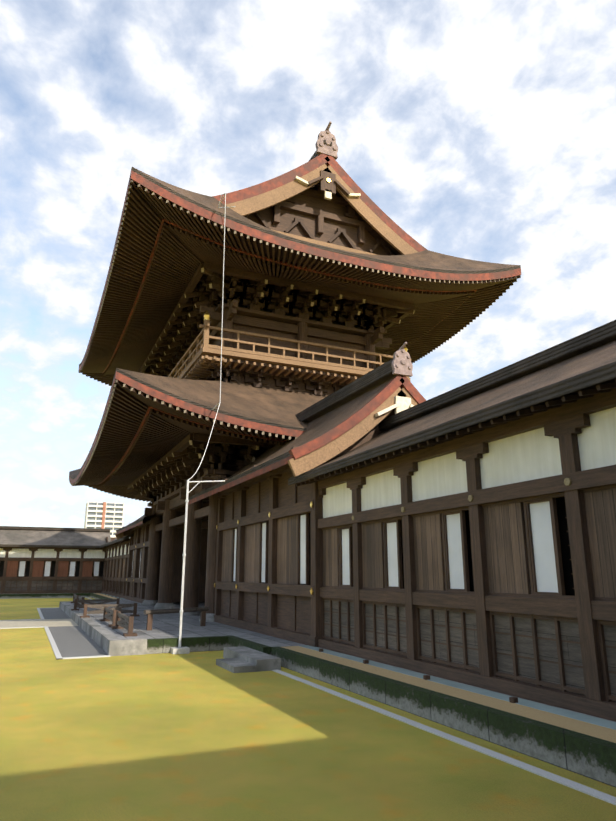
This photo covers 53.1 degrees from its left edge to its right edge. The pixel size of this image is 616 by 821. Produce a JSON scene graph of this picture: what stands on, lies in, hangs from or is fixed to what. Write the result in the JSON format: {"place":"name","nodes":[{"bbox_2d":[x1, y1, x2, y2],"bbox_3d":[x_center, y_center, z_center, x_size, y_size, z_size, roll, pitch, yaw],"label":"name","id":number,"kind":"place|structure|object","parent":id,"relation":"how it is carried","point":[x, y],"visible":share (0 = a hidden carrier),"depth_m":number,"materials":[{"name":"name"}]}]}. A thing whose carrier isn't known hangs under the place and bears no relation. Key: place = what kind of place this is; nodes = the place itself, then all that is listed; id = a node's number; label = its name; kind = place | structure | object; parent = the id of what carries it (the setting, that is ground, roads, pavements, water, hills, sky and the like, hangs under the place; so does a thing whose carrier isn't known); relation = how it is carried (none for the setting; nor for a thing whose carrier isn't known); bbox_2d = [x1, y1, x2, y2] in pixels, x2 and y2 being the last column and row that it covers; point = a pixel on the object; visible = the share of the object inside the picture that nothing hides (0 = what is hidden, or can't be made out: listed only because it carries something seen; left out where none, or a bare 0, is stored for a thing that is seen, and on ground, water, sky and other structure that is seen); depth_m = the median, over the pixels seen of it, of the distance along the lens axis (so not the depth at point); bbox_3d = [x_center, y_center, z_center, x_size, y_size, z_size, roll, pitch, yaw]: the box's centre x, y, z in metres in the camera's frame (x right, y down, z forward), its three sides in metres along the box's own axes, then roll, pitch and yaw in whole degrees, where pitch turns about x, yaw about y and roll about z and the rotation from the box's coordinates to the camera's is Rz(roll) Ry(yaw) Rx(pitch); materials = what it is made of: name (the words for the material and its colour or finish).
{"place":"outdoors","nodes":[
{"label":"outdoors","id":0,"kind":"place"},
{"bbox_2d":[84,501,123,537],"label":"apartment block","id":1,"kind":"structure","parent":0,"point":[102,515],"depth_m":394.75,"materials":[{"name":"white concrete"}]},
{"bbox_2d":[0,599,303,672],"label":"stone platform","id":2,"kind":"structure","parent":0,"point":[71,634],"depth_m":15.54,"materials":[{"name":"stone"}]},
{"bbox_2d":[71,594,77,602],"bbox_3d":[-11.759,9.553,31.191,0.300,0.460,2.600,7,-16,-23],"label":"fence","id":3,"kind":"object","parent":2,"relation":"on","point":[75,596],"visible":0.5,"depth_m":31.81,"materials":[{"name":"brown wood"}]},
{"bbox_2d":[77,595,84,607],"bbox_3d":[-10.535,8.853,28.542,0.300,0.460,2.600,7,-16,-23],"label":"fence","id":4,"kind":"object","parent":2,"relation":"on","point":[80,598],"visible":0.52,"depth_m":28.31,"materials":[{"name":"brown wood"}]},
{"bbox_2d":[71,598,121,610],"bbox_3d":[-8.884,8.160,25.920,2.000,0.460,0.300,7,-16,-23],"label":"fence","id":5,"kind":"object","parent":2,"relation":"on","point":[76,606],"visible":0.62,"depth_m":25.85,"materials":[{"name":"brown wood"}]},
{"bbox_2d":[100,606,117,626],"bbox_3d":[-6.088,6.311,18.921,0.300,0.460,2.600,7,-16,-23],"label":"fence","id":6,"kind":"object","parent":2,"relation":"on","point":[109,616],"visible":0.77,"depth_m":18.73,"materials":[{"name":"brown wood"}]},
{"bbox_2d":[80,603,139,617],"bbox_3d":[-7.008,7.087,21.859,2.000,0.460,0.300,7,-16,-23],"label":"fence","id":7,"kind":"object","parent":2,"relation":"on","point":[101,610],"visible":0.83,"depth_m":21.84,"materials":[{"name":"brown wood"}]},
{"bbox_2d":[111,611,136,636],"bbox_3d":[-4.863,5.611,16.273,0.300,0.460,2.600,7,-16,-23],"label":"fence","id":8,"kind":"object","parent":2,"relation":"on","point":[122,623],"visible":0.96,"depth_m":15.91,"materials":[{"name":"brown wood"}]},
{"bbox_2d":[115,501,207,602],"bbox_3d":[-7.358,7.466,34.864,5.805,6.768,9.680,7,-16,-23],"label":"side gatehouse wing","id":9,"kind":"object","parent":2,"relation":"on","point":[136,578],"visible":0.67,"depth_m":34.63,"materials":[{"name":"brown wood"}]},
{"bbox_2d":[143,607,208,630],"bbox_3d":[-3.693,5.878,17.423,0.172,0.532,2.193,-13,-19,40],"label":"barrier log","id":10,"kind":"object","parent":2,"relation":"on","point":[150,613],"visible":0.92,"depth_m":17.30,"materials":[{"name":"brown wood"}]},
{"bbox_2d":[141,448,304,621],"bbox_3d":[-2.422,4.513,27.265,7.600,8.200,12.240,7,-16,-23],"label":"gate entrance","id":11,"kind":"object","parent":2,"relation":"on","point":[164,567],"depth_m":26.88,"materials":[{"name":"brown wood"}]},
{"bbox_2d":[69,368,328,483],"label":"gate roof","id":12,"kind":"structure","parent":11,"relation":"on","point":[272,411],"depth_m":18.83,"materials":[{"name":"brown wood"}]},
{"bbox_2d":[69,380,296,501],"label":"lower roof eaves","id":13,"kind":"object","parent":12,"relation":"attached to","point":[141,434],"visible":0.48,"depth_m":19.91,"materials":[{"name":"brown wood"}]},
{"bbox_2d":[172,272,410,394],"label":"gate body","id":14,"kind":"structure","parent":12,"relation":"on","point":[236,316],"depth_m":23.53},
{"bbox_2d":[198,363,347,395],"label":"balcony brackets","id":15,"kind":"object","parent":14,"relation":"attached to","point":[288,386],"visible":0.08,"depth_m":23.02,"materials":[{"name":"brown wood"}]},
{"bbox_2d":[144,267,414,376],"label":"roof brackets","id":16,"kind":"object","parent":14,"relation":"attached to","point":[184,331],"visible":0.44,"depth_m":24.54,"materials":[{"name":"brown wood"}]},
{"bbox_2d":[168,311,410,377],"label":"balcony","id":17,"kind":"structure","parent":14,"relation":"attached to","point":[204,341],"depth_m":22.68,"materials":[{"name":"brown wood"}]},
{"bbox_2d":[78,155,520,370],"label":"upper roof","id":18,"kind":"structure","parent":14,"relation":"on","point":[428,264],"depth_m":20.79,"materials":[{"name":"brown wood"}]},
{"bbox_2d":[78,180,520,385],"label":"roof eaves","id":19,"kind":"object","parent":18,"relation":"attached to","point":[163,256],"visible":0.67,"depth_m":22.81,"materials":[{"name":"brown wood"}]},
{"bbox_2d":[212,140,426,255],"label":"gate gables","id":20,"kind":"object","parent":18,"relation":"on","point":[303,202],"visible":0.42,"depth_m":23.64,"materials":[{"name":"brown wood"}]},
{"bbox_2d":[315,121,337,159],"bbox_3d":[0.783,-10.491,23.810,0.903,1.297,0.499,7,-16,-23],"label":"roof ornament","id":21,"kind":"object","parent":18,"relation":"on","point":[327,148],"visible":0.98,"depth_m":23.79,"materials":[{"name":"stone"}]},
{"bbox_2d":[126,433,279,502],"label":"eave brackets","id":22,"kind":"object","parent":11,"relation":"attached to","point":[176,471],"visible":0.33,"depth_m":22.80,"materials":[{"name":"brown wood"}]},
{"bbox_2d":[188,358,425,646],"bbox_3d":[0.321,3.076,18.252,5.805,6.768,9.680,7,-16,-23],"label":"side gatehouse wing","id":23,"kind":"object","parent":2,"relation":"on","point":[269,578],"visible":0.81,"depth_m":15.60,"materials":[{"name":"brown wood"}]},
{"bbox_2d":[392,342,412,376],"bbox_3d":[2.302,-1.244,14.810,0.542,0.778,0.300,7,-16,-23],"label":"roof ornament","id":24,"kind":"object","parent":23,"relation":"on","point":[402,365],"visible":1,"depth_m":14.80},
{"bbox_2d":[0,598,615,820],"bbox_3d":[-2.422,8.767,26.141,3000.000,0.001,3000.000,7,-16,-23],"label":"lawn ground","id":25,"kind":"structure","parent":0,"point":[197,736],"depth_m":6.32,"materials":[{"name":"plant"}]},
{"bbox_2d":[0,526,110,598],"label":"corridor building","id":26,"kind":"structure","parent":25,"relation":"on","point":[45,562],"depth_m":47.87,"materials":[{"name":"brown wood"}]},
{"bbox_2d":[86,517,162,598],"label":"corridor","id":27,"kind":"object","parent":25,"relation":"on","point":[116,568],"visible":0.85,"depth_m":42.42,"materials":[{"name":"brown wood"}]},
{"bbox_2d":[171,193,234,653],"bbox_3d":[-2.573,-0.469,16.554,0.980,12.959,1.882,-5,-16,18],"label":"lightning conductor pole","id":28,"kind":"object","parent":25,"relation":"on","point":[179,649],"visible":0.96,"depth_m":15.09,"materials":[{"name":"metal"}]},
{"bbox_2d":[271,320,615,804],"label":"corridor","id":29,"kind":"object","parent":25,"relation":"on","point":[469,558],"visible":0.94,"depth_m":8.46,"materials":[{"name":"brown wood"}]},
{"bbox_2d":[0,0,615,527],"label":"sky","id":30,"kind":"structure","parent":0,"point":[485,130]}
]}

